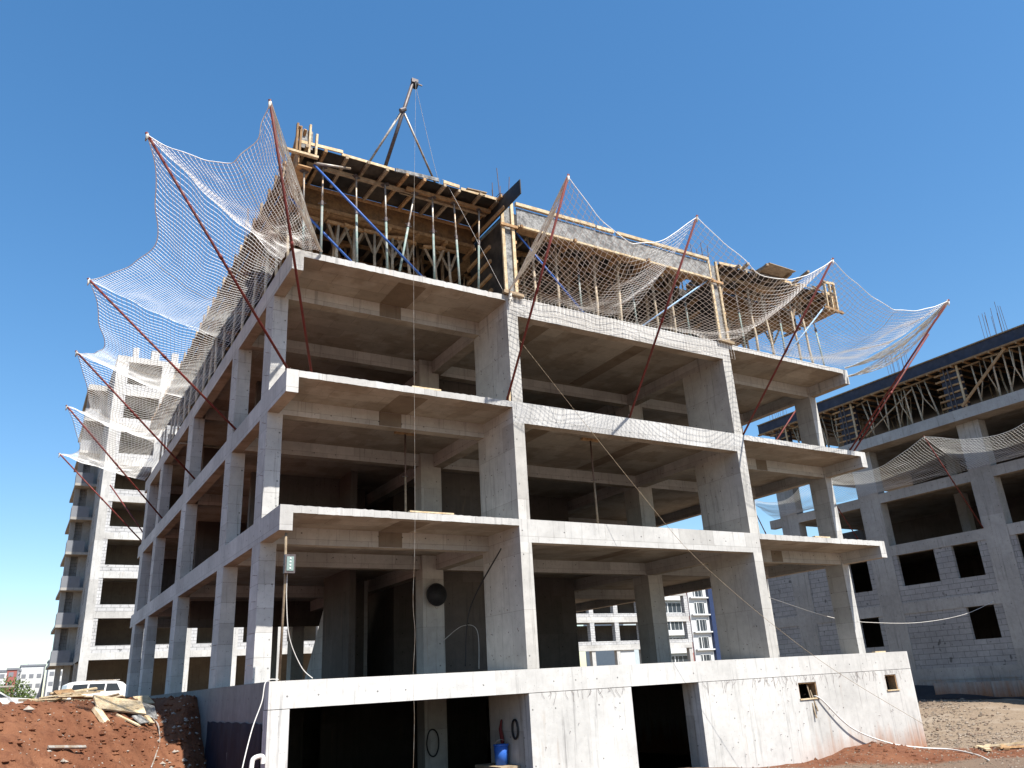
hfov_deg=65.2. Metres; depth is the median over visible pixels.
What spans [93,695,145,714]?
plywood sheet
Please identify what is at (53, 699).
plank
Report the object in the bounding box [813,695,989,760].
drain hose
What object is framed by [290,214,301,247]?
timber prop
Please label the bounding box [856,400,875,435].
forked prop
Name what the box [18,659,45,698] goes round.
distant flats
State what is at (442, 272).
timber prop
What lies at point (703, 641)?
window
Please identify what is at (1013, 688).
broken slab
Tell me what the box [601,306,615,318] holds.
timber prop
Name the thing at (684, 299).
steel prop
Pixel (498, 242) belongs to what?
wall formwork
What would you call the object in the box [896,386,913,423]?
forked prop
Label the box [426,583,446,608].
cable drum
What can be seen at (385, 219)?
steel prop
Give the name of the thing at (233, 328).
timber prop
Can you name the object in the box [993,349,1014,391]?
forked prop
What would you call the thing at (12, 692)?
bush
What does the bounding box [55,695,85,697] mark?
plank
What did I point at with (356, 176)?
steel prop
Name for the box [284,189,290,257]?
timber prop
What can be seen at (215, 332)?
timber prop
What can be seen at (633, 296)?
steel prop
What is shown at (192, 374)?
timber prop
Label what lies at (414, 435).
hoist rope
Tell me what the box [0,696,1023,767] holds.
ground
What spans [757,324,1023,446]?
edge formwork
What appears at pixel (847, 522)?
net pole
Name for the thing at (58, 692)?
plywood sheet
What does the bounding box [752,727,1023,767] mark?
gravel
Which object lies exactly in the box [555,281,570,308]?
timber prop
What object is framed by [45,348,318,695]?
unfinished tower building
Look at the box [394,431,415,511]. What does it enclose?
rusty prop
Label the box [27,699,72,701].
plank
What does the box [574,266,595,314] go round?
timber prop
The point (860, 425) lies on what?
forked prop
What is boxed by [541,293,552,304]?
timber prop
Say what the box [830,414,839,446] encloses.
forked prop
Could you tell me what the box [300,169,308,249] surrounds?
steel prop
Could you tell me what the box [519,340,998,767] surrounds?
long stay cable
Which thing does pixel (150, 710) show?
plywood sheet
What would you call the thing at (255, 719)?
plinth cable
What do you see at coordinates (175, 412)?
timber prop
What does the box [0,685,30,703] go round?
parked car
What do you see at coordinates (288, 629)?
lamp cable
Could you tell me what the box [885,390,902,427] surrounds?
forked prop
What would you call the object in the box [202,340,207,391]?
timber prop
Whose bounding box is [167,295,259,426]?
slab formwork
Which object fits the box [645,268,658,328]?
timber prop
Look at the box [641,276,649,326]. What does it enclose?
timber prop
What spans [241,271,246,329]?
timber prop
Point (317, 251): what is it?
timber prop
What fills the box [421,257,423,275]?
timber prop
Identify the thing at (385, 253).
timber prop
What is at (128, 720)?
timber stick
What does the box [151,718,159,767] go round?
mound hose
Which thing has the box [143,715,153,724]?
timber block
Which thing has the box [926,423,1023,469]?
safety net
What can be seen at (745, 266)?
loose timber
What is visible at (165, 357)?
net pole
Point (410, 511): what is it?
board
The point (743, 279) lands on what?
slab formwork
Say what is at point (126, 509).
net pole
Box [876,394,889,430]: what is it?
forked prop
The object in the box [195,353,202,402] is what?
timber prop
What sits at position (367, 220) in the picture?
long brace
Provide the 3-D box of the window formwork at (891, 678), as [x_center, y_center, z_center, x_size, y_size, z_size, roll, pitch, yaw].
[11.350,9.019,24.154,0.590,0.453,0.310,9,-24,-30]
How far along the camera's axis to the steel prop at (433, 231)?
21.02 m
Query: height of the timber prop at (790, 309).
2.662 m
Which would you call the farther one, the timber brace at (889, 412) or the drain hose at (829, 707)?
the timber brace at (889, 412)
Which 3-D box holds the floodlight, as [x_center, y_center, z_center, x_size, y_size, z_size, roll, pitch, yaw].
[-4.464,4.359,15.838,0.233,2.851,0.226,9,-24,-30]
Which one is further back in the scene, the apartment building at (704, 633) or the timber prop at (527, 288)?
the apartment building at (704, 633)
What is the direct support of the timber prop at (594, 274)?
on the concrete frame building at (307, 462)
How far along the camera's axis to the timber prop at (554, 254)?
23.41 m
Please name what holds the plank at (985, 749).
on the ground
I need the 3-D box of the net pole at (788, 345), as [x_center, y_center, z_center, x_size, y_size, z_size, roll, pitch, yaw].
[8.024,-0.989,23.414,0.078,4.014,4.271,9,-24,-30]
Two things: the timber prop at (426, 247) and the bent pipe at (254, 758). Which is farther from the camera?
the timber prop at (426, 247)
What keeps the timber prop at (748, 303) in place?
on the concrete frame building at (307, 462)
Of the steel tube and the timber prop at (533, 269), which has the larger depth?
the timber prop at (533, 269)
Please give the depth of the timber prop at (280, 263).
22.47 m
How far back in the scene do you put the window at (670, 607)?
148.12 m
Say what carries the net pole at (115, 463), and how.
on the concrete frame building at (307, 462)
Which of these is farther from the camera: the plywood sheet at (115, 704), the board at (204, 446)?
the board at (204, 446)
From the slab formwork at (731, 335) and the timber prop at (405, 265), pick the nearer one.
the timber prop at (405, 265)
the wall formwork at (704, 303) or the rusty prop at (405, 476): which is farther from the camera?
the wall formwork at (704, 303)
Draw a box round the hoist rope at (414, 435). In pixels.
[413,98,415,766]
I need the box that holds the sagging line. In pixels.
[769,597,993,623]
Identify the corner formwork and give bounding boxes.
[283,122,318,198]
[797,281,843,327]
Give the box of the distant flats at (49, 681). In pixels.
[43,659,62,696]
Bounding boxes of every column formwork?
[770,428,792,441]
[833,403,862,444]
[934,365,970,411]
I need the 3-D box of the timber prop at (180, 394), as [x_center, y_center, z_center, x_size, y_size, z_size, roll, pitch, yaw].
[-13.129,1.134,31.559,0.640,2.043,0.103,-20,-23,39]
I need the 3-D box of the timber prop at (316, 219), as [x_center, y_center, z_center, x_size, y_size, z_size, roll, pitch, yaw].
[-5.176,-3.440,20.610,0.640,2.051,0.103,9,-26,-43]
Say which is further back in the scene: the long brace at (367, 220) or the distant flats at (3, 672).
the distant flats at (3, 672)
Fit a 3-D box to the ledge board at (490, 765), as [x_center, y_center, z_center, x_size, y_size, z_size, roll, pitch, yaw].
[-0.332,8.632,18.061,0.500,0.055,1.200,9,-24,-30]
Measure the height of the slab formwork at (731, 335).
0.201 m
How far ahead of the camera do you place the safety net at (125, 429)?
28.23 m
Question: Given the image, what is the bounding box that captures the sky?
[0,0,1023,696]
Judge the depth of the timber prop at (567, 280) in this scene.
24.88 m
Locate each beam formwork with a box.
[255,245,427,277]
[284,183,475,260]
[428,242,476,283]
[514,202,713,287]
[623,289,677,325]
[679,284,800,336]
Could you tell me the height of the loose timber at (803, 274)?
0.140 m
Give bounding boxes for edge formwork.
[149,161,290,435]
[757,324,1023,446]
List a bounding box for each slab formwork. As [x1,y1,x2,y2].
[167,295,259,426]
[239,212,446,301]
[299,140,498,226]
[455,214,685,318]
[647,287,766,345]
[688,262,834,315]
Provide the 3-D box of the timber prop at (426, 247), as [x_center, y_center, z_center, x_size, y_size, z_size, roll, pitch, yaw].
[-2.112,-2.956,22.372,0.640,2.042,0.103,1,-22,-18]
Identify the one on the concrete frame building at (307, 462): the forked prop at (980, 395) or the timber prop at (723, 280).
the timber prop at (723, 280)
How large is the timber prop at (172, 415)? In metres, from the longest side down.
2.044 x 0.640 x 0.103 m
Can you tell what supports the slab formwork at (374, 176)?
on the steel prop at (479, 211)
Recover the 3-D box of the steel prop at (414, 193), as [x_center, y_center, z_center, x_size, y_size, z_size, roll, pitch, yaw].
[-2.708,-3.907,20.647,0.202,2.726,0.140,21,-33,-25]
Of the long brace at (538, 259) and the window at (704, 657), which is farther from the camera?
the window at (704, 657)
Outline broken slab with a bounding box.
[933,680,1023,696]
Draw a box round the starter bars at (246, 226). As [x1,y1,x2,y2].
[243,209,256,244]
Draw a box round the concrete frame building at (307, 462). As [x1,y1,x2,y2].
[125,248,926,767]
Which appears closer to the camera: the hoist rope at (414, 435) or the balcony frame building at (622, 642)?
the hoist rope at (414, 435)
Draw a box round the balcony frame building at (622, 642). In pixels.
[576,593,693,665]
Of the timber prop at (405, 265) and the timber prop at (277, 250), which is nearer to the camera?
the timber prop at (277, 250)
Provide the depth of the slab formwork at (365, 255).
24.36 m
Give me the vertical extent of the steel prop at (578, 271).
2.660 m
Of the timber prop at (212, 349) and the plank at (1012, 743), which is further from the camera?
the timber prop at (212, 349)
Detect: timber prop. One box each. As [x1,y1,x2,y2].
[159,421,163,459]
[163,412,168,453]
[168,404,175,445]
[172,397,178,438]
[176,386,183,430]
[183,379,186,421]
[188,367,196,413]
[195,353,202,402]
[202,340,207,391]
[208,330,215,381]
[214,319,218,371]
[219,305,230,359]
[231,289,239,344]
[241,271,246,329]
[251,251,261,313]
[257,270,269,296]
[264,230,272,292]
[272,209,283,274]
[275,229,281,266]
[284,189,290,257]
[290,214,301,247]
[297,212,319,252]
[298,240,319,253]
[325,221,344,256]
[326,219,349,257]
[338,244,351,259]
[344,223,363,261]
[349,233,352,260]
[363,229,384,265]
[379,236,390,269]
[379,250,383,267]
[381,235,404,269]
[396,236,416,273]
[399,262,415,274]
[410,243,423,275]
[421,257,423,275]
[423,245,445,279]
[437,249,458,282]
[440,252,444,280]
[462,274,470,286]
[516,253,530,299]
[518,284,533,299]
[526,237,537,301]
[536,270,541,302]
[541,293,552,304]
[546,242,562,306]
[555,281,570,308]
[558,257,575,309]
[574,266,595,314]
[585,252,600,315]
[598,284,606,316]
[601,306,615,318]
[605,294,622,319]
[606,269,625,319]
[613,261,622,320]
[617,308,628,321]
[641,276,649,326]
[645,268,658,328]
[661,275,676,332]
[664,283,679,331]
[719,276,729,344]
[726,315,733,340]
[733,325,748,347]
[736,322,752,348]
[737,283,759,350]
[752,288,775,354]
[763,327,779,353]
[779,296,802,360]
[796,296,813,362]
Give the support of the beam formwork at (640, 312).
attached to the wall formwork at (704, 303)
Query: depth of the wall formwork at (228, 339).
27.76 m
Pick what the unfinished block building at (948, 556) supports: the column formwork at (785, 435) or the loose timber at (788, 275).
the column formwork at (785, 435)
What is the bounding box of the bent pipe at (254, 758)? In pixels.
[249,754,264,767]
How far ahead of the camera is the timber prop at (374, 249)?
21.67 m
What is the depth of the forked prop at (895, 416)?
48.53 m
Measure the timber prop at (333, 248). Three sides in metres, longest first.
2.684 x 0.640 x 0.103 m
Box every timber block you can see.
[92,707,109,722]
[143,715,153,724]
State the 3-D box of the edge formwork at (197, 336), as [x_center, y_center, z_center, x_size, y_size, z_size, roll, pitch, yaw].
[-11.333,-1.477,29.114,0.464,1.118,22.568,9,-24,-30]
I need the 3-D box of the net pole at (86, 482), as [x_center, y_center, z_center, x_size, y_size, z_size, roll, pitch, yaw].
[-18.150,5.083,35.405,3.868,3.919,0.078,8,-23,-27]
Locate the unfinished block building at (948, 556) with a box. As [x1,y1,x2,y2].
[767,389,1023,685]
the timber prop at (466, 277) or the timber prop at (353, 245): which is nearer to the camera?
the timber prop at (353, 245)
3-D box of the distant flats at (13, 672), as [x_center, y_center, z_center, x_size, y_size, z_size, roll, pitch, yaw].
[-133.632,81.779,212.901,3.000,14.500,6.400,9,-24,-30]
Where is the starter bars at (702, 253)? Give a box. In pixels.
[684,242,708,280]
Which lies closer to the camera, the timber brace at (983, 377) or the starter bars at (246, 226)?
the starter bars at (246, 226)
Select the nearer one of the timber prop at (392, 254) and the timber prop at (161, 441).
the timber prop at (392, 254)
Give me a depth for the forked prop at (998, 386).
39.51 m
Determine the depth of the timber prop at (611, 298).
27.61 m
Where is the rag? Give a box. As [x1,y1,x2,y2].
[499,719,503,742]
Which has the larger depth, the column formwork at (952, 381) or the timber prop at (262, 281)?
the column formwork at (952, 381)
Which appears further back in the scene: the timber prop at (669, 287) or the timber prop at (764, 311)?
the timber prop at (764, 311)
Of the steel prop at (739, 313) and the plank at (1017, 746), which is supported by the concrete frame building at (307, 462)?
the steel prop at (739, 313)
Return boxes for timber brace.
[866,389,911,436]
[961,348,1005,406]
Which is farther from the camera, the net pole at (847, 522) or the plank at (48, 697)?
the net pole at (847, 522)
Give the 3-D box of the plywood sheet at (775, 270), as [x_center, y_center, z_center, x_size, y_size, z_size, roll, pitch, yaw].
[8.935,-3.814,27.434,1.300,0.040,0.900,9,-24,-30]
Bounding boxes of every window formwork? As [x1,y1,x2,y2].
[798,682,818,699]
[884,674,899,690]
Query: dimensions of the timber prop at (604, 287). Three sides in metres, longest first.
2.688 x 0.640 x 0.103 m
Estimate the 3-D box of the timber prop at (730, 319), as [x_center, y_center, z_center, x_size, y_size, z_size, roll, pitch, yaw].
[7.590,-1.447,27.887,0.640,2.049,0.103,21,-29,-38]
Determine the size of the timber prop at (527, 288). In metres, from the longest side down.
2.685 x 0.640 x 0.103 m
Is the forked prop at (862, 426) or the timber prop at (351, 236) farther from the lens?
the forked prop at (862, 426)
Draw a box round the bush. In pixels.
[0,674,36,698]
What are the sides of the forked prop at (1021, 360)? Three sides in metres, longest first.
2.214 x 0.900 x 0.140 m
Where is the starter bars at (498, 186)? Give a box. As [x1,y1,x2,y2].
[492,168,509,196]
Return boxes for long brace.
[288,196,351,260]
[313,164,425,276]
[515,230,583,311]
[643,280,707,325]
[785,304,825,356]
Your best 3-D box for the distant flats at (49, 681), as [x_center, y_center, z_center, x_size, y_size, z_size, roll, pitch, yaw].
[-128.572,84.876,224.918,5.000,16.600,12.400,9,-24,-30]
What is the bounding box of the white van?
[61,679,125,698]
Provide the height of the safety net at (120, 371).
1.326 m
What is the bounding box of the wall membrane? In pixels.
[205,721,261,767]
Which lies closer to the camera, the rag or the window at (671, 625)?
the rag
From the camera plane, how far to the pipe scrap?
15.01 m
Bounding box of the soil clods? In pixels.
[0,694,205,767]
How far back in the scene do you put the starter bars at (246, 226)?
24.24 m
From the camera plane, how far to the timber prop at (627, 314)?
28.60 m
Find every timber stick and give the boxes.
[115,714,140,726]
[806,684,818,717]
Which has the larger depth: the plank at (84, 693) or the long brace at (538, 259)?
the long brace at (538, 259)
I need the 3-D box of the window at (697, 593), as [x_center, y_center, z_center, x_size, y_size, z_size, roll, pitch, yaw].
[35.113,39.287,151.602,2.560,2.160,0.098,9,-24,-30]
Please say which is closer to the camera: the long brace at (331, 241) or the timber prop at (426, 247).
the long brace at (331, 241)
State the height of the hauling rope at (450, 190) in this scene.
5.060 m
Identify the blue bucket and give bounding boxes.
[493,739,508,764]
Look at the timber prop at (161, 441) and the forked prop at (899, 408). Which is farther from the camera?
the forked prop at (899, 408)
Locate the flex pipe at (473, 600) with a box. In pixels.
[465,548,500,665]
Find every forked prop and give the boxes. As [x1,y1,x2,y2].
[819,415,829,446]
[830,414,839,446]
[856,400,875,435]
[858,415,865,439]
[860,420,869,437]
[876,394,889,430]
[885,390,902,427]
[890,413,899,429]
[892,406,909,426]
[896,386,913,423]
[902,383,923,420]
[903,397,911,425]
[915,377,939,415]
[937,392,948,411]
[962,361,982,401]
[982,353,1001,395]
[983,381,997,397]
[988,373,998,396]
[992,366,1011,393]
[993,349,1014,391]
[1008,345,1023,381]
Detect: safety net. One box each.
[58,405,164,480]
[67,351,192,445]
[77,279,230,400]
[87,133,280,340]
[145,101,322,258]
[508,176,696,336]
[625,216,833,358]
[735,258,949,376]
[755,483,853,518]
[831,436,967,496]
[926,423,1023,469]
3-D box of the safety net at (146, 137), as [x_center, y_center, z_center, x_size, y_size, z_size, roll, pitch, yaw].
[-8.068,-3.158,19.718,3.898,1.490,7.036,9,-24,-30]
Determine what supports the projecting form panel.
attached to the slab formwork at (374, 176)
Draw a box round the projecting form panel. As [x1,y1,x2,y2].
[471,179,520,243]
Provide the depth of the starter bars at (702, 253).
26.74 m
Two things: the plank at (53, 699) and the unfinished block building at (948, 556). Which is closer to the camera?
the plank at (53, 699)
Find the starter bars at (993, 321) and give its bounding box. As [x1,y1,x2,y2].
[978,302,1007,337]
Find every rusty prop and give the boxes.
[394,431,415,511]
[581,437,599,523]
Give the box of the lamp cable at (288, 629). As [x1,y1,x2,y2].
[286,574,312,678]
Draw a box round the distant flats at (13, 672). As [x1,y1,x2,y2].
[6,662,19,696]
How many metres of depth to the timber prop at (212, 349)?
26.96 m
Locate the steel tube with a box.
[314,162,350,169]
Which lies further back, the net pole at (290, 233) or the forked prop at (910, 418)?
the forked prop at (910, 418)
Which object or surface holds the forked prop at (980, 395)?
on the unfinished block building at (948, 556)
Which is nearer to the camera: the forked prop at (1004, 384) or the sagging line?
the sagging line
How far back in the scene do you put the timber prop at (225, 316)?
25.33 m
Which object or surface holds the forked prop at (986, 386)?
on the unfinished block building at (948, 556)
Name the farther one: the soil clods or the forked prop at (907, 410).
the forked prop at (907, 410)
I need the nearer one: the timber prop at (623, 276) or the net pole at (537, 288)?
the net pole at (537, 288)
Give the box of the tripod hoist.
[369,78,435,181]
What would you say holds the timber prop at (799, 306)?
on the concrete frame building at (307, 462)
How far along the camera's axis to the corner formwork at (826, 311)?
29.17 m
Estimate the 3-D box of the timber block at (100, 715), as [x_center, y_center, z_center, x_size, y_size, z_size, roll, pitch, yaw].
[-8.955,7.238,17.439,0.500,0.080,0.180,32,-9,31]
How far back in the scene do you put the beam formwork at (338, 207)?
21.97 m
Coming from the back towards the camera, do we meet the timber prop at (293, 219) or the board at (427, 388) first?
the timber prop at (293, 219)
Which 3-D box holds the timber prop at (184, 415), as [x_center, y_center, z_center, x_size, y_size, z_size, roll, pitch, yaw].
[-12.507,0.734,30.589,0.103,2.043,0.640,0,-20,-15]
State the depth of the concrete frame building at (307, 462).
23.26 m
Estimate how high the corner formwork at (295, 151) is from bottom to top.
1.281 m
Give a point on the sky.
(882, 139)
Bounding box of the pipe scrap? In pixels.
[47,745,86,748]
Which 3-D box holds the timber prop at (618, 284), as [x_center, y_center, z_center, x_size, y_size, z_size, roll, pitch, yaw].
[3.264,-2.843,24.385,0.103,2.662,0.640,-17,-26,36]
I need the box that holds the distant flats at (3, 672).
[0,665,21,695]
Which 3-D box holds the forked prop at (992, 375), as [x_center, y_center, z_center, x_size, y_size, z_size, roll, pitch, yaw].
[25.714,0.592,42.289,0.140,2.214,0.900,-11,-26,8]
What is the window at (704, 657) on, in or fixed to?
in the apartment building at (704, 633)
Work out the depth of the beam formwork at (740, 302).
28.99 m
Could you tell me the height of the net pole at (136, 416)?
3.970 m
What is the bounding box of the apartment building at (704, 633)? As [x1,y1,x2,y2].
[583,589,720,665]
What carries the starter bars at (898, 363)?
on the edge formwork at (870, 392)
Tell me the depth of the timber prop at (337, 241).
21.18 m
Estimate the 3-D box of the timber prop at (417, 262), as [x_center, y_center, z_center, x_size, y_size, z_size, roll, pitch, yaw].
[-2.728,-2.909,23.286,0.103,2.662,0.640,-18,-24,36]
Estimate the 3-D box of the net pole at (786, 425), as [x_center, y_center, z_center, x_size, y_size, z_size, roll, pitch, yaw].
[10.510,2.284,31.879,2.966,3.565,0.078,-2,-21,-2]
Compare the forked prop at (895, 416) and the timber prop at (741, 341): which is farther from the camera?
the forked prop at (895, 416)
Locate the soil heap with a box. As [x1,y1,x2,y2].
[801,743,1019,767]
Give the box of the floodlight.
[278,532,295,680]
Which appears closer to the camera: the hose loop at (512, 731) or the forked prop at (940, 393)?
the hose loop at (512, 731)
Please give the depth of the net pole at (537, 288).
19.69 m
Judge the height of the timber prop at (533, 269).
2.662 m
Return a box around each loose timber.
[739,262,749,270]
[757,263,768,274]
[782,273,791,280]
[792,270,809,283]
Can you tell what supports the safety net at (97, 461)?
attached to the net pole at (115, 463)
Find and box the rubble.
[1,697,205,767]
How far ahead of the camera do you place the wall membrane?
16.86 m
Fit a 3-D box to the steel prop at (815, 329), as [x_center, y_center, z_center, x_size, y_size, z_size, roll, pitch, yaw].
[10.915,-1.699,28.614,0.140,2.661,0.202,-7,-21,4]
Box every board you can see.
[179,442,221,448]
[408,510,453,514]
[411,386,440,390]
[475,763,520,767]
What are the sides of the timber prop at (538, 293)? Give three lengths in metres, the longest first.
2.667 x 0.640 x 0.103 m
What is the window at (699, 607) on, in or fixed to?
in the apartment building at (704, 633)
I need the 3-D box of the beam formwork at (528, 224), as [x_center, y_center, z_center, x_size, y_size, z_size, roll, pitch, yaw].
[3.179,-4.153,24.357,7.401,0.853,0.756,9,-24,-30]
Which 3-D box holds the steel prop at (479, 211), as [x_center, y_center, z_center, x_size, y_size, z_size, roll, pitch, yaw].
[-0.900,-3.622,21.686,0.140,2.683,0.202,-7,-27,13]
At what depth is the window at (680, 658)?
145.04 m
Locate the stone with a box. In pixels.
[23,705,34,712]
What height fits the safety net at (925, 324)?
1.494 m
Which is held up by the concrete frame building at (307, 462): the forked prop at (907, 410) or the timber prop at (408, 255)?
the timber prop at (408, 255)
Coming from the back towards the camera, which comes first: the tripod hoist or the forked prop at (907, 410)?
the forked prop at (907, 410)
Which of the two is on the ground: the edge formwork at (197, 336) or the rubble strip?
the rubble strip
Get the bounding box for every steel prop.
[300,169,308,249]
[318,166,327,254]
[352,174,359,261]
[381,183,389,269]
[398,191,418,271]
[428,196,436,279]
[450,201,460,284]
[476,208,481,288]
[575,250,581,305]
[628,264,637,323]
[681,282,690,335]
[732,281,745,347]
[773,293,785,349]
[807,302,824,364]
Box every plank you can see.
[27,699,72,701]
[38,698,61,700]
[39,693,72,698]
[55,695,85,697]
[61,691,99,693]
[71,696,115,698]
[73,692,95,694]
[74,687,97,691]
[973,742,1023,747]
[976,745,991,750]
[996,745,1023,748]
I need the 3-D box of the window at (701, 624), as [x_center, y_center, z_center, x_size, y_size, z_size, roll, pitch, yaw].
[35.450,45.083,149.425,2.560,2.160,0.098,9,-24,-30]
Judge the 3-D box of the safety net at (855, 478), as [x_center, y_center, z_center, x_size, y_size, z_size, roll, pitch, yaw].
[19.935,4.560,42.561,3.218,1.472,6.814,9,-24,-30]
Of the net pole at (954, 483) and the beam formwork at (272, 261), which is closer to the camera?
the beam formwork at (272, 261)
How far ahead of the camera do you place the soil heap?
21.36 m
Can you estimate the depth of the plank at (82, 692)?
20.66 m
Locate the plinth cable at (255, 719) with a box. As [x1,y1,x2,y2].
[242,679,278,767]
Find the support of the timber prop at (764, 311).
on the concrete frame building at (307, 462)
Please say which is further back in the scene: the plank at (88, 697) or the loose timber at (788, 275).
the loose timber at (788, 275)
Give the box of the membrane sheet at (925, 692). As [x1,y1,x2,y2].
[914,685,1023,699]
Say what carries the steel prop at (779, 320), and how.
on the concrete frame building at (307, 462)
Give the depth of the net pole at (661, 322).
21.54 m
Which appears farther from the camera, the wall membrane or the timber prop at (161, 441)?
the timber prop at (161, 441)
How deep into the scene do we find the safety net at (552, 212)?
20.64 m
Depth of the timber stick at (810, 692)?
22.17 m
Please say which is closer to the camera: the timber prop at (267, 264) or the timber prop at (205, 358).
the timber prop at (267, 264)
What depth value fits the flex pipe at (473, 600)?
20.51 m
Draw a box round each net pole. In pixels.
[58,453,141,541]
[65,405,162,518]
[75,350,194,479]
[87,278,236,429]
[110,485,142,532]
[145,132,290,368]
[268,99,312,371]
[506,174,569,399]
[628,215,697,417]
[742,258,833,434]
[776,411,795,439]
[837,506,858,539]
[849,299,949,449]
[923,436,983,527]
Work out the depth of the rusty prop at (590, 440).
22.91 m
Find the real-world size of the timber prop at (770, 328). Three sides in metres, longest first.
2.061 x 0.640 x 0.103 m
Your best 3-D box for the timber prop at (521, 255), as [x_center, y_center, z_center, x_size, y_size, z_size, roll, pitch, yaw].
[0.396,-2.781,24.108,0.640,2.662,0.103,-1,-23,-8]
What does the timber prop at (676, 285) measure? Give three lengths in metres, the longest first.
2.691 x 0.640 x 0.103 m
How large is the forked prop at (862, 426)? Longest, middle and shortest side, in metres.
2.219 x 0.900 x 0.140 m
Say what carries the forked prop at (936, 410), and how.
on the unfinished block building at (948, 556)
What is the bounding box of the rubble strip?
[917,698,1023,748]
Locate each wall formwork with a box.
[225,320,244,354]
[467,203,523,298]
[672,260,734,344]
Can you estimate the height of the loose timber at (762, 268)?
0.080 m
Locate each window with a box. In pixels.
[665,603,681,612]
[667,622,683,630]
[671,655,687,661]
[692,590,702,596]
[694,602,704,613]
[696,619,707,630]
[698,637,709,648]
[700,654,711,660]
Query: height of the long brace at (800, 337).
2.599 m
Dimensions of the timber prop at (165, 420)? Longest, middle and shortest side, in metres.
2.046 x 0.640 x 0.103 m
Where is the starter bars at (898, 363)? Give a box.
[884,350,908,372]
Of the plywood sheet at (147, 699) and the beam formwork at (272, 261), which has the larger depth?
the beam formwork at (272, 261)
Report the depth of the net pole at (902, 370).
25.68 m
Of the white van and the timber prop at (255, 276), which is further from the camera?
the white van
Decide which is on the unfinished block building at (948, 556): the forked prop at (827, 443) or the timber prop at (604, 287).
the forked prop at (827, 443)
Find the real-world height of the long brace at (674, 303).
2.352 m
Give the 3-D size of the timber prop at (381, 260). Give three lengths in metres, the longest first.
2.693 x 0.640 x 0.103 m
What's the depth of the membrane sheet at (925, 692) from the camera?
38.92 m
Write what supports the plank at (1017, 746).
on the ground
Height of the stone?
0.159 m
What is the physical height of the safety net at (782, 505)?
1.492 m
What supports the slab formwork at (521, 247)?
on the timber prop at (604, 287)
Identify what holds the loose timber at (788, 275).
on the slab formwork at (743, 279)
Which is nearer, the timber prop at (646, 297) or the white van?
the timber prop at (646, 297)
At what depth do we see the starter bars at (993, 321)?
40.81 m
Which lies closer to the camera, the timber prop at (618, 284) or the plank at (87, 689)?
the plank at (87, 689)
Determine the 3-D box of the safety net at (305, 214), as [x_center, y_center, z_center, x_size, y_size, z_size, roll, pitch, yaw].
[-5.606,-4.152,17.529,2.937,1.434,3.646,-9,-21,14]
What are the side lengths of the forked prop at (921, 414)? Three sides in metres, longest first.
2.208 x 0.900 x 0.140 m
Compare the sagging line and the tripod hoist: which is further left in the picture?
the tripod hoist
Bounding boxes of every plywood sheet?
[53,688,75,694]
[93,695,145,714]
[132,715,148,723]
[133,695,153,703]
[139,702,157,719]
[753,262,795,280]
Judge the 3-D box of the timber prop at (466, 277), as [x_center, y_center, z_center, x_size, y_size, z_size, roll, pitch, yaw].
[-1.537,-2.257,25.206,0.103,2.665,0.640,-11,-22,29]
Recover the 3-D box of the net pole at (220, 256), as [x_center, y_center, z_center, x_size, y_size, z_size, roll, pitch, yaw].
[-6.232,-2.720,17.111,0.078,4.366,3.795,-19,-26,36]
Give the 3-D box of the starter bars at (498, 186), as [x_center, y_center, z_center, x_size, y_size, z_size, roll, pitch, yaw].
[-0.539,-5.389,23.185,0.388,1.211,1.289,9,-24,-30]
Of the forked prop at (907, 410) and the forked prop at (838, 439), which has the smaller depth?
the forked prop at (907, 410)
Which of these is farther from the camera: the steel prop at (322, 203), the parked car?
the parked car
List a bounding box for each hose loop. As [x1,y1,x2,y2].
[426,729,438,756]
[511,719,518,739]
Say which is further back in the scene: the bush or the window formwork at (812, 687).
the bush
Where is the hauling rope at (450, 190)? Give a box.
[416,89,502,289]
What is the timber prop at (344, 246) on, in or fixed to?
on the concrete frame building at (307, 462)
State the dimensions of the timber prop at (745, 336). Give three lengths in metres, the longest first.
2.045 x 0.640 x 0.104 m
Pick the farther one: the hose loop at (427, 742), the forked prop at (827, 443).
the forked prop at (827, 443)
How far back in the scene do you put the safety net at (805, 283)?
22.41 m
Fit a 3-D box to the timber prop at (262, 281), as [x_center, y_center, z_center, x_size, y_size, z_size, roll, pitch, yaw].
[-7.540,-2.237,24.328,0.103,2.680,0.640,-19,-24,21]
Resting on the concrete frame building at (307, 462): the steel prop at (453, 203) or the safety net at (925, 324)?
the steel prop at (453, 203)
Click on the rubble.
(176, 751)
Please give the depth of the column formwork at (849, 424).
46.09 m
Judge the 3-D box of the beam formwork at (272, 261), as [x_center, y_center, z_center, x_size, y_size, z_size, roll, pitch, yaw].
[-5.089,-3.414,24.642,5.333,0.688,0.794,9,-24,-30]

